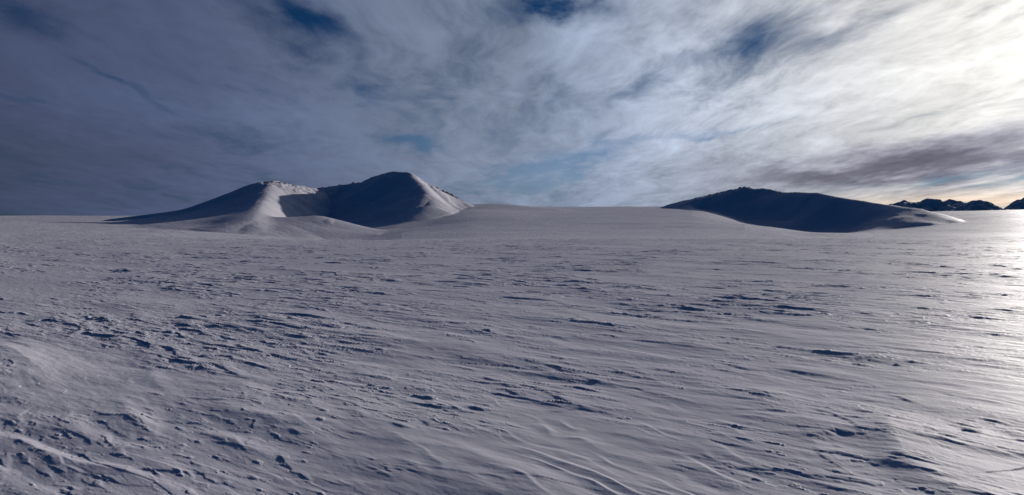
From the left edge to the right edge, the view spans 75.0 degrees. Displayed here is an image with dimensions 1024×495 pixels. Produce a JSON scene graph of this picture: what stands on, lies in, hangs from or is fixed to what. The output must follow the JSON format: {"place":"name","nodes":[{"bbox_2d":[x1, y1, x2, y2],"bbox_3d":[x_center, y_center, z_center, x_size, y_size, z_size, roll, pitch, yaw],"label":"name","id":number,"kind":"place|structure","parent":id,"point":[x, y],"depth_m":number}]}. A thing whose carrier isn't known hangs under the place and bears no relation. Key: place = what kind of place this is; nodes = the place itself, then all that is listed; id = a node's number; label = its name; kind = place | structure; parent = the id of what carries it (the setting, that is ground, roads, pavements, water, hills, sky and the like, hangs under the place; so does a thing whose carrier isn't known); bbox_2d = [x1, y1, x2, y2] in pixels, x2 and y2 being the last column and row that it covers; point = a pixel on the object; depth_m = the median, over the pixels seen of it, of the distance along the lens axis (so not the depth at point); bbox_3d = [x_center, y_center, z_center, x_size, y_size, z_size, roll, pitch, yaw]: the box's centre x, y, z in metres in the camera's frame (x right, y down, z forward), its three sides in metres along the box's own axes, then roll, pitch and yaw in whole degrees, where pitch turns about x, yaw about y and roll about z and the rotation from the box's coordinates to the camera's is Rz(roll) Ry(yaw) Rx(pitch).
{"place":"outdoors","nodes":[
{"label":"outdoors","id":0,"kind":"place"},
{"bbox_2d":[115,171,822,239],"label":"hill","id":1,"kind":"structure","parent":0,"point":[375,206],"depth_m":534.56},
{"bbox_2d":[0,206,1023,494],"bbox_3d":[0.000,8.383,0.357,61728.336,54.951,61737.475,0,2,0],"label":"snow ground","id":2,"kind":"structure","parent":0,"point":[648,350],"depth_m":8.39},
{"bbox_2d":[0,0,1023,215],"label":"sky","id":3,"kind":"structure","parent":0,"point":[108,107]},
{"bbox_2d":[663,187,960,232],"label":"hill","id":4,"kind":"structure","parent":0,"point":[809,212],"depth_m":546.78},
{"bbox_2d":[888,198,965,211],"bbox_3d":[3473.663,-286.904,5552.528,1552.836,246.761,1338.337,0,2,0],"label":"mountain","id":5,"kind":"structure","parent":0,"point":[930,205],"depth_m":5474.29},
{"bbox_2d":[944,200,1002,210],"bbox_3d":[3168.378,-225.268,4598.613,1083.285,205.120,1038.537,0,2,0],"label":"mountain","id":6,"kind":"structure","parent":0,"point":[977,205],"depth_m":4518.38},
{"bbox_2d":[1002,198,1023,209],"bbox_3d":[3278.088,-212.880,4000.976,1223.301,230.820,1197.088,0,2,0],"label":"mountain","id":7,"kind":"structure","parent":0,"point":[1018,204],"depth_m":4039.93}
]}

